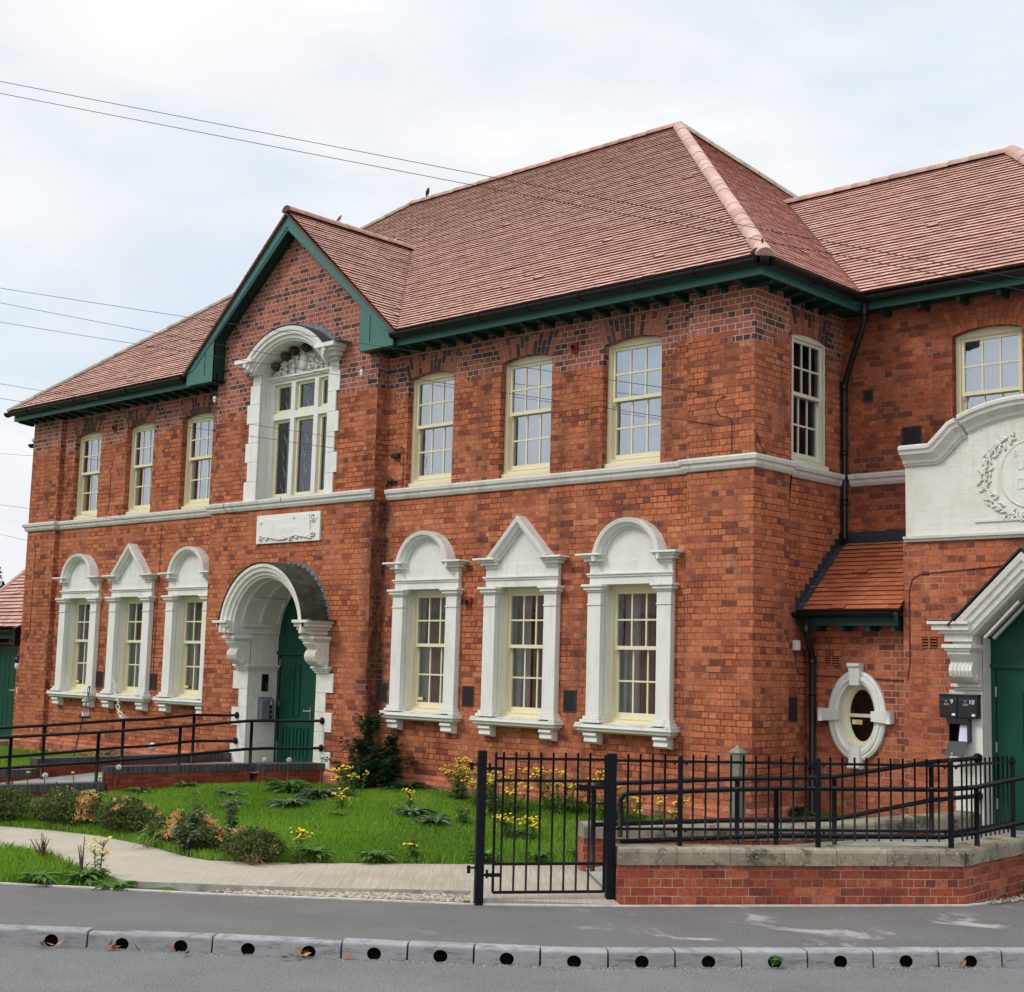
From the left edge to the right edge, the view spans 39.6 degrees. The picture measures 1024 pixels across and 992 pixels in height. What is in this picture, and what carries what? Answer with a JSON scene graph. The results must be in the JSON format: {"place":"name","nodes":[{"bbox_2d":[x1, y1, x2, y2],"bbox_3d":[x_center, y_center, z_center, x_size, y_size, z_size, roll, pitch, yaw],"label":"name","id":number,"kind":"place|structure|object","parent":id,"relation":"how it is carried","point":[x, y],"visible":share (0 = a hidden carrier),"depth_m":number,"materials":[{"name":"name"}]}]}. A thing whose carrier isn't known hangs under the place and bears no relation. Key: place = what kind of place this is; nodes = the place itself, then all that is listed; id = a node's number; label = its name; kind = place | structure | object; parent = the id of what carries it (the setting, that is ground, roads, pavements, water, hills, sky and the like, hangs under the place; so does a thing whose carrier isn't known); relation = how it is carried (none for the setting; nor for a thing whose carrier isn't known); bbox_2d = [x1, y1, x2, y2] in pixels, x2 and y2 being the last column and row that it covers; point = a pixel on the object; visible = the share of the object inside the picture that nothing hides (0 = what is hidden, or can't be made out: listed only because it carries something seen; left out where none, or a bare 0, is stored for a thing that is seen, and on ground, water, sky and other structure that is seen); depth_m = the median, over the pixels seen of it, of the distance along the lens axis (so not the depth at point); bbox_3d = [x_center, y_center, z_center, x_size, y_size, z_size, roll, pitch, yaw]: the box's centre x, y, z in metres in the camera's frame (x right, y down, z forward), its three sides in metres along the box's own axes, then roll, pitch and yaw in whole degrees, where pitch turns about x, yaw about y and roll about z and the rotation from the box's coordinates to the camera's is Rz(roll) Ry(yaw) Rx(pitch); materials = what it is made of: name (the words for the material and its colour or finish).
{"place":"outdoors","nodes":[
{"label":"outdoors","id":0,"kind":"place"},
{"bbox_2d":[0,746,103,766],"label":"side grass","id":1,"kind":"structure","parent":0,"point":[4,750],"depth_m":26.78,"materials":[{"name":"green plant"}]},
{"bbox_2d":[0,826,619,904],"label":"path","id":2,"kind":"structure","parent":0,"point":[149,867],"depth_m":14.64,"materials":[{"name":"concrete"}]},
{"bbox_2d":[604,753,616,899],"bbox_3d":[0.954,3.204,13.727,0.080,1.420,0.080,3,-7,-12],"label":"gate post","id":3,"kind":"object","parent":2,"relation":"on","point":[610,827],"visible":0.8,"depth_m":13.70,"materials":[{"name":"black metal"}]},
{"bbox_2d":[2,288,724,396],"bbox_3d":[-5.947,-3.013,22.604,19.361,4.047,0.007,-2,-8,25],"label":"overhead cable","id":4,"kind":"object","parent":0,"point":[376,345],"visible":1,"depth_m":20.53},
{"bbox_2d":[0,748,860,892],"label":"lawn","id":5,"kind":"structure","parent":0,"point":[802,814],"depth_m":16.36,"materials":[{"name":"plant"}]},
{"bbox_2d":[0,781,33,819],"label":"hedge shrub","id":6,"kind":"object","parent":5,"relation":"on","point":[13,802],"visible":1,"depth_m":18.22,"materials":[{"name":"green plant"}]},
{"bbox_2d":[11,870,64,887],"bbox_3d":[-4.627,3.742,13.909,0.544,0.128,0.418,-2,-8,25],"label":"weed rosette","id":7,"kind":"object","parent":5,"relation":"on","point":[46,877],"visible":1,"depth_m":13.85,"materials":[{"name":"green plant"}]},
{"bbox_2d":[0,839,120,886],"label":"verge grass","id":8,"kind":"structure","parent":5,"relation":"on","point":[16,855],"depth_m":14.47,"materials":[{"name":"green plant"}]},
{"bbox_2d":[19,781,106,826],"bbox_3d":[-5.641,3.904,18.044,1.008,0.576,1.204,6,-8,-35],"label":"hedge shrub","id":9,"kind":"object","parent":5,"relation":"on","point":[57,805],"visible":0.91,"depth_m":17.86,"materials":[{"name":"green plant"}]},
{"bbox_2d":[57,869,110,886],"bbox_3d":[-4.193,3.758,13.983,0.533,0.148,0.480,1,-7,3],"label":"weed rosette","id":10,"kind":"object","parent":5,"relation":"on","point":[96,875],"visible":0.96,"depth_m":13.93,"materials":[{"name":"green plant"}]},
{"bbox_2d":[88,836,111,877],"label":"ragwort","id":11,"kind":"object","parent":5,"relation":"on","point":[102,853],"visible":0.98,"depth_m":14.13,"materials":[{"name":"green plant"}]},
{"bbox_2d":[89,880,137,890],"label":"weed rosette","id":12,"kind":"object","parent":5,"relation":"on","point":[113,885],"visible":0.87,"depth_m":13.74,"materials":[{"name":"green plant"}]},
{"bbox_2d":[0,752,230,781],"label":"ramp wall","id":13,"kind":"structure","parent":5,"relation":"on","point":[22,774],"depth_m":22.29,"materials":[{"name":"brick"}]},
{"bbox_2d":[93,793,160,830],"bbox_3d":[-4.713,3.904,17.514,1.198,0.458,0.715,-5,-9,43],"label":"hedge shrub","id":14,"kind":"object","parent":5,"relation":"on","point":[121,811],"visible":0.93,"depth_m":17.34,"materials":[{"name":"green plant"}]},
{"bbox_2d":[0,762,267,783],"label":"ramp","id":15,"kind":"structure","parent":5,"relation":"on","point":[86,777],"depth_m":21.57,"materials":[{"name":"concrete"}]},
{"bbox_2d":[0,712,238,778],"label":"ramp handrail","id":16,"kind":"object","parent":15,"relation":"on","point":[43,753],"visible":0.92,"depth_m":22.60,"materials":[{"name":"black metal"}]},
{"bbox_2d":[0,762,324,798],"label":"ramp wall","id":17,"kind":"structure","parent":5,"relation":"on","point":[153,776],"depth_m":21.39,"materials":[{"name":"brick"}]},
{"bbox_2d":[0,717,324,783],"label":"ramp handrail","id":18,"kind":"object","parent":17,"relation":"on","point":[178,755],"visible":0.98,"depth_m":21.25,"materials":[{"name":"black metal"}]},
{"bbox_2d":[142,813,185,839],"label":"hedge shrub","id":19,"kind":"object","parent":5,"relation":"on","point":[154,822],"visible":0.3,"depth_m":16.73,"materials":[{"name":"green plant"}]},
{"bbox_2d":[171,821,200,855],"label":"leafy weed","id":20,"kind":"object","parent":5,"relation":"on","point":[186,842],"visible":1,"depth_m":15.80,"materials":[{"name":"green plant"}]},
{"bbox_2d":[155,809,224,842],"bbox_3d":[-3.659,3.825,16.397,1.031,0.422,0.708,-5,-9,43],"label":"hedge shrub","id":21,"kind":"object","parent":5,"relation":"on","point":[209,822],"visible":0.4,"depth_m":16.35,"materials":[{"name":"orange plant"}]},
{"bbox_2d":[186,792,210,833],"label":"grey green weed","id":22,"kind":"object","parent":5,"relation":"on","point":[196,821],"visible":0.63,"depth_m":16.08,"materials":[{"name":"green plant"}]},
{"bbox_2d":[193,824,228,849],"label":"hedge shrub","id":23,"kind":"object","parent":5,"relation":"on","point":[212,837],"visible":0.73,"depth_m":15.83,"materials":[{"name":"green plant"}]},
{"bbox_2d":[220,799,239,844],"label":"grey green weed","id":24,"kind":"object","parent":5,"relation":"on","point":[231,821],"visible":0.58,"depth_m":15.88,"materials":[{"name":"green plant"}]},
{"bbox_2d":[216,824,294,861],"bbox_3d":[-2.803,3.789,15.539,0.958,0.379,0.776,-5,-9,43],"label":"hedge shrub","id":25,"kind":"object","parent":5,"relation":"on","point":[263,838],"visible":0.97,"depth_m":15.37,"materials":[{"name":"green plant"}]},
{"bbox_2d":[263,798,316,809],"bbox_3d":[-2.993,4.124,19.033,0.688,0.154,0.620,-1,-7,17],"label":"weed rosette","id":26,"kind":"object","parent":5,"relation":"on","point":[286,803],"visible":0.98,"depth_m":18.95,"materials":[{"name":"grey plant"}]},
{"bbox_2d":[263,780,316,794],"bbox_3d":[-3.202,4.267,20.594,0.855,0.250,0.827,-5,-9,43],"label":"weed rosette","id":27,"kind":"object","parent":5,"relation":"on","point":[282,787],"visible":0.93,"depth_m":20.51,"materials":[{"name":"green plant"}]},
{"bbox_2d":[289,827,313,863],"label":"ragwort","id":28,"kind":"object","parent":5,"relation":"on","point":[299,837],"visible":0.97,"depth_m":15.43,"materials":[{"name":"green plant"}]},
{"bbox_2d":[294,845,335,862],"bbox_3d":[-2.178,3.920,15.568,0.493,0.153,0.468,2,-7,-7],"label":"weed rosette","id":29,"kind":"object","parent":5,"relation":"on","point":[319,851],"visible":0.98,"depth_m":15.52,"materials":[{"name":"green plant"}]},
{"bbox_2d":[290,787,341,800],"bbox_3d":[-2.652,4.161,19.720,0.826,0.232,0.817,2,-7,-1],"label":"weed rosette","id":30,"kind":"object","parent":5,"relation":"on","point":[316,793],"visible":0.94,"depth_m":19.61,"materials":[{"name":"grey plant"}]},
{"bbox_2d":[328,764,368,798],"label":"ragwort","id":31,"kind":"object","parent":5,"relation":"on","point":[339,777],"visible":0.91,"depth_m":19.70,"materials":[{"name":"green plant"}]},
{"bbox_2d":[323,753,386,789],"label":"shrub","id":32,"kind":"object","parent":5,"relation":"on","point":[359,770],"visible":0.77,"depth_m":21.25,"materials":[{"name":"green plant"}]},
{"bbox_2d":[338,712,401,788],"bbox_3d":[-2.086,3.881,21.532,1.101,1.245,0.815,3,-7,-10],"label":"shrub","id":33,"kind":"object","parent":5,"relation":"on","point":[371,722],"visible":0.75,"depth_m":21.56,"materials":[{"name":"green plant"}]},
{"bbox_2d":[354,849,400,863],"bbox_3d":[-1.481,3.968,15.616,0.482,0.135,0.551,-5,-9,43],"label":"weed rosette","id":34,"kind":"object","parent":5,"relation":"on","point":[368,855],"visible":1,"depth_m":15.58,"materials":[{"name":"green plant"}]},
{"bbox_2d":[367,733,418,787],"bbox_3d":[-1.796,4.026,21.336,0.724,0.950,0.804,-5,-9,43],"label":"shrub","id":35,"kind":"object","parent":5,"relation":"on","point":[388,775],"visible":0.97,"depth_m":21.23,"materials":[{"name":"green plant"}]},
{"bbox_2d":[385,781,438,792],"bbox_3d":[-1.475,4.281,20.747,0.761,0.235,0.934,-5,-9,43],"label":"weed rosette","id":36,"kind":"object","parent":5,"relation":"on","point":[409,785],"visible":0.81,"depth_m":20.72,"materials":[{"name":"green plant"}]},
{"bbox_2d":[390,806,438,818],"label":"weed rosette","id":37,"kind":"object","parent":5,"relation":"on","point":[408,810],"visible":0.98,"depth_m":17.93,"materials":[{"name":"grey plant"}]},
{"bbox_2d":[409,813,454,826],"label":"weed rosette","id":38,"kind":"object","parent":5,"relation":"on","point":[439,818],"visible":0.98,"depth_m":17.43,"materials":[{"name":"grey plant"}]},
{"bbox_2d":[439,756,474,800],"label":"ragwort","id":39,"kind":"object","parent":5,"relation":"on","point":[458,785],"visible":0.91,"depth_m":19.77,"materials":[{"name":"green plant"}]},
{"bbox_2d":[464,766,532,816],"bbox_3d":[-0.197,3.849,18.436,0.912,0.655,1.034,0,-7,12],"label":"ragwort","id":40,"kind":"object","parent":5,"relation":"on","point":[489,800],"visible":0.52,"depth_m":18.43,"materials":[{"name":"green plant"}]},
{"bbox_2d":[4,121,1023,830],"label":"brick building","id":41,"kind":"structure","parent":5,"relation":"on","point":[812,547],"depth_m":20.59,"materials":[{"name":"brick"}]},
{"bbox_2d":[73,432,101,519],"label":"window","id":42,"kind":"structure","parent":41,"relation":"in","point":[90,447],"depth_m":29.39,"materials":[{"name":"beige paint"}]},
{"bbox_2d":[67,599,119,691],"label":"window","id":43,"kind":"structure","parent":41,"relation":"in","point":[81,614],"depth_m":28.87,"materials":[{"name":"clear glass"}]},
{"bbox_2d":[125,423,154,514],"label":"window","id":44,"kind":"structure","parent":41,"relation":"in","point":[143,435],"depth_m":28.06,"materials":[{"name":"beige paint"}]},
{"bbox_2d":[118,597,177,694],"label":"window","id":45,"kind":"structure","parent":41,"relation":"in","point":[133,605],"depth_m":27.61,"materials":[{"name":"beige paint"}]},
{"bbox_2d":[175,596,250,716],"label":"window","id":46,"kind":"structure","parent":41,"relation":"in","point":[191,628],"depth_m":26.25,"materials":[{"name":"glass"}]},
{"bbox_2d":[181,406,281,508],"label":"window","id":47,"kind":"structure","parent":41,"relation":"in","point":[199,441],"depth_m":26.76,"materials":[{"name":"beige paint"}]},
{"bbox_2d":[257,697,274,718],"bbox_3d":[-4.213,3.641,24.362,0.128,0.395,0.270,-5,-9,43],"label":"intercom","id":48,"kind":"object","parent":41,"relation":"attached to","point":[265,707],"visible":0.93,"depth_m":24.30,"materials":[{"name":"grey paint"}]},
{"bbox_2d":[276,655,313,761],"bbox_3d":[-3.692,3.650,24.214,0.965,1.850,0.116,-5,-9,43],"label":"door","id":49,"kind":"structure","parent":41,"relation":"in","point":[295,701],"depth_m":24.25,"materials":[{"name":"green paint"}]},
{"bbox_2d":[404,590,445,712],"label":"window","id":50,"kind":"structure","parent":41,"relation":"in","point":[428,612],"depth_m":21.97,"materials":[{"name":"clear glass"}]},
{"bbox_2d":[408,372,454,486],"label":"window","id":51,"kind":"structure","parent":41,"relation":"in","point":[433,402],"depth_m":22.49,"materials":[{"name":"clear glass"}]},
{"bbox_2d":[0,81,1022,278],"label":"overhead cable","id":52,"kind":"object","parent":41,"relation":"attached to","point":[524,183],"visible":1,"depth_m":12.88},
{"bbox_2d":[0,93,1023,290],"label":"overhead cable","id":53,"kind":"object","parent":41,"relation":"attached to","point":[523,194],"visible":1,"depth_m":12.88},
{"bbox_2d":[496,587,543,718],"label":"window","id":54,"kind":"structure","parent":41,"relation":"in","point":[524,608],"depth_m":20.68,"materials":[{"name":"beige paint"}]},
{"bbox_2d":[501,355,551,477],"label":"window","id":55,"kind":"structure","parent":41,"relation":"in","point":[527,419],"depth_m":21.11,"materials":[{"name":"beige paint"}]},
{"bbox_2d":[603,584,656,724],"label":"window","id":56,"kind":"structure","parent":41,"relation":"in","point":[633,608],"depth_m":19.31,"materials":[{"name":"beige paint"}]},
{"bbox_2d":[604,336,661,467],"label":"window","id":57,"kind":"structure","parent":41,"relation":"in","point":[632,438],"depth_m":19.75,"materials":[{"name":"beige paint"}]},
{"bbox_2d":[791,334,828,470],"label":"window","id":58,"kind":"structure","parent":41,"relation":"in","point":[808,354],"depth_m":19.36,"materials":[{"name":"glass"}]},
{"bbox_2d":[939,693,957,717],"bbox_3d":[5.230,2.504,16.987,0.240,0.284,0.118,-5,-9,43],"label":"mailbox","id":59,"kind":"object","parent":41,"relation":"attached to","point":[948,705],"visible":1,"depth_m":16.95,"materials":[{"name":"black paint"}]},
{"bbox_2d":[940,699,955,716],"bbox_3d":[5.195,2.523,16.948,0.204,0.202,0.018,-5,-9,43],"label":"door","id":60,"kind":"structure","parent":59,"relation":"in","point":[947,706],"depth_m":16.95,"materials":[{"name":"black paint"}]},
{"bbox_2d":[944,718,971,755],"bbox_3d":[5.276,2.852,16.821,0.243,0.432,0.222,-5,-9,43],"label":"mailbox","id":61,"kind":"object","parent":41,"relation":"attached to","point":[956,746],"visible":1,"depth_m":16.82,"materials":[{"name":"black paint"}]},
{"bbox_2d":[957,694,980,718],"bbox_3d":[5.406,2.489,16.823,0.255,0.284,0.118,-5,-9,43],"label":"mailbox","id":62,"kind":"object","parent":41,"relation":"attached to","point":[969,706],"visible":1,"depth_m":16.78,"materials":[{"name":"black paint"}]},
{"bbox_2d":[958,700,975,716],"bbox_3d":[5.372,2.508,16.784,0.219,0.202,0.018,-5,-9,43],"label":"door","id":63,"kind":"structure","parent":62,"relation":"in","point":[967,708],"depth_m":16.79,"materials":[{"name":"black paint"}]},
{"bbox_2d":[956,326,1022,414],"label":"window","id":64,"kind":"structure","parent":41,"relation":"in","point":[989,363],"depth_m":18.67,"materials":[{"name":"clear glass"}]},
{"bbox_2d":[995,669,1023,829],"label":"door","id":65,"kind":"structure","parent":41,"relation":"in","point":[1009,691],"depth_m":16.77,"materials":[{"name":"green paint"}]},
{"bbox_2d":[492,813,541,840],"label":"ragwort","id":66,"kind":"object","parent":5,"relation":"on","point":[533,826],"visible":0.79,"depth_m":16.82,"materials":[{"name":"green plant"}]},
{"bbox_2d":[530,766,603,815],"bbox_3d":[0.692,3.845,18.506,1.056,0.637,0.962,-5,-9,43],"label":"ragwort","id":67,"kind":"object","parent":5,"relation":"on","point":[570,800],"visible":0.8,"depth_m":18.50,"materials":[{"name":"green plant"}]},
{"bbox_2d":[207,888,1023,903],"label":"gravel","id":68,"kind":"structure","parent":5,"relation":"on","point":[459,897],"depth_m":13.62,"materials":[{"name":"grey gravel"}]},
{"bbox_2d":[596,785,644,820],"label":"ragwort","id":69,"kind":"object","parent":5,"relation":"on","point":[601,810],"visible":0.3,"depth_m":18.16,"materials":[{"name":"green plant"}]},
{"bbox_2d":[623,796,690,820],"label":"ragwort","id":70,"kind":"object","parent":5,"relation":"on","point":[660,813],"visible":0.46,"depth_m":17.44,"materials":[{"name":"yellow plant"}]},
{"bbox_2d":[728,745,746,822],"bbox_3d":[2.717,3.595,17.149,0.170,1.160,0.170,-5,-9,43],"label":"concrete post","id":71,"kind":"object","parent":5,"relation":"on","point":[737,752],"visible":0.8,"depth_m":17.12,"materials":[{"name":"concrete"}]},
{"bbox_2d":[0,884,1023,964],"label":"pavement","id":72,"kind":"structure","parent":0,"point":[994,925],"depth_m":12.55,"materials":[{"name":"grey asphalt"}]},
{"bbox_2d":[466,750,486,904],"bbox_3d":[-0.338,3.130,13.441,0.160,1.430,0.080,3,-7,-12],"label":"gate post","id":73,"kind":"object","parent":72,"relation":"on","point":[481,764],"visible":1,"depth_m":13.41,"materials":[{"name":"black metal"}]},
{"bbox_2d":[484,752,607,893],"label":"garden gate","id":74,"kind":"structure","parent":73,"relation":"attached to","point":[588,787],"depth_m":13.59,"materials":[{"name":"black metal"}]},
{"bbox_2d":[0,882,1013,906],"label":"path edging","id":75,"kind":"object","parent":72,"relation":"on","point":[566,905],"visible":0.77,"depth_m":13.56,"materials":[{"name":"concrete"}]},
{"bbox_2d":[0,945,1023,991],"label":"road","id":76,"kind":"structure","parent":0,"point":[42,969],"depth_m":10.87,"materials":[{"name":"grey asphalt"}]},
{"bbox_2d":[0,924,92,947],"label":"kerb block","id":77,"kind":"structure","parent":76,"relation":"on","point":[34,935],"depth_m":11.56,"materials":[{"name":"concrete"}]},
{"bbox_2d":[87,930,216,952],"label":"kerb block","id":78,"kind":"structure","parent":76,"relation":"on","point":[195,942],"depth_m":11.50,"materials":[{"name":"concrete"}]},
{"bbox_2d":[212,933,342,958],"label":"kerb block","id":79,"kind":"structure","parent":76,"relation":"on","point":[243,944],"depth_m":11.43,"materials":[{"name":"concrete"}]},
{"bbox_2d":[342,938,408,960],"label":"kerb block","id":80,"kind":"structure","parent":76,"relation":"on","point":[377,949],"depth_m":11.38,"materials":[{"name":"concrete"}]},
{"bbox_2d":[408,940,474,963],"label":"kerb block","id":81,"kind":"structure","parent":76,"relation":"on","point":[445,952],"depth_m":11.34,"materials":[{"name":"concrete"}]},
{"bbox_2d":[474,943,539,966],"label":"kerb block","id":82,"kind":"structure","parent":76,"relation":"on","point":[504,954],"depth_m":11.31,"materials":[{"name":"concrete"}]},
{"bbox_2d":[86,948,1000,970],"bbox_3d":[0.318,3.744,11.382,7.500,0.014,0.483,2,-7,-2],"label":"grit","id":83,"kind":"object","parent":76,"relation":"on","point":[142,950],"visible":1,"depth_m":11.34,"materials":[{"name":"gravel"}]},
{"bbox_2d":[540,946,606,967],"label":"kerb block","id":84,"kind":"structure","parent":76,"relation":"on","point":[588,957],"depth_m":11.30,"materials":[{"name":"concrete"}]},
{"bbox_2d":[605,947,673,967],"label":"kerb block","id":85,"kind":"structure","parent":76,"relation":"on","point":[638,957],"depth_m":11.35,"materials":[{"name":"concrete"}]},
{"bbox_2d":[672,947,740,967],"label":"kerb block","id":86,"kind":"structure","parent":76,"relation":"on","point":[700,957],"depth_m":11.42,"materials":[{"name":"concrete"}]},
{"bbox_2d":[737,947,806,967],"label":"kerb block","id":87,"kind":"structure","parent":76,"relation":"on","point":[757,957],"depth_m":11.49,"materials":[{"name":"concrete"}]},
{"bbox_2d":[802,947,872,967],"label":"kerb block","id":88,"kind":"structure","parent":76,"relation":"on","point":[843,957],"depth_m":11.57,"materials":[{"name":"concrete"}]},
{"bbox_2d":[867,947,937,966],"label":"kerb block","id":89,"kind":"structure","parent":76,"relation":"on","point":[904,956],"depth_m":11.65,"materials":[{"name":"concrete"}]},
{"bbox_2d":[932,947,1000,966],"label":"kerb block","id":90,"kind":"structure","parent":76,"relation":"on","point":[972,956],"depth_m":11.73,"materials":[{"name":"concrete"}]},
{"bbox_2d":[994,947,1023,966],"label":"kerb block","id":91,"kind":"structure","parent":76,"relation":"on","point":[1012,956],"depth_m":11.77,"materials":[{"name":"concrete"}]},
{"bbox_2d":[0,0,1023,585],"label":"sky","id":92,"kind":"structure","parent":0,"point":[814,96],"materials":[{"name":"white"}]},
{"label":"ground","id":93,"kind":"structure","parent":0,"visible":0},
{"bbox_2d":[0,569,24,746],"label":"brick annex","id":94,"kind":"object","parent":93,"relation":"on","point":[11,598],"visible":0.16,"depth_m":31.21,"materials":[{"name":"tile"}]},
{"bbox_2d":[0,645,17,735],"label":"door","id":95,"kind":"structure","parent":94,"relation":"in","point":[8,653],"depth_m":31.18,"materials":[{"name":"green paint"}]},
{"bbox_2d":[578,810,973,870],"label":"stone coped wall","id":96,"kind":"structure","parent":93,"relation":"on","point":[848,824],"depth_m":15.77,"materials":[{"name":"stone"}]},
{"bbox_2d":[585,829,1023,884],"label":"ramp","id":97,"kind":"structure","parent":93,"relation":"on","point":[596,874],"depth_m":15.68,"materials":[{"name":"concrete"}]},
{"bbox_2d":[590,753,982,870],"bbox_3d":[3.227,3.498,15.771,4.872,1.290,0.448,4,-7,-17],"label":"ramp handrail","id":98,"kind":"object","parent":97,"relation":"on","point":[835,818],"visible":0.69,"depth_m":15.58,"materials":[{"name":"black metal"}]},
{"bbox_2d":[617,775,1023,846],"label":"ramp handrail","id":99,"kind":"object","parent":97,"relation":"on","point":[977,831],"visible":0.91,"depth_m":14.28,"materials":[{"name":"black metal"}]},
{"bbox_2d":[615,835,1023,904],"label":"brick wall","id":100,"kind":"structure","parent":93,"relation":"on","point":[988,869],"depth_m":13.92,"materials":[{"name":"brick"}]},
{"bbox_2d":[616,753,1016,847],"bbox_3d":[3.379,3.071,14.316,4.924,0.885,0.796,4,-7,-22],"label":"iron railing","id":101,"kind":"object","parent":100,"relation":"on","point":[818,830],"visible":0.95,"depth_m":14.13,"materials":[{"name":"black metal"}]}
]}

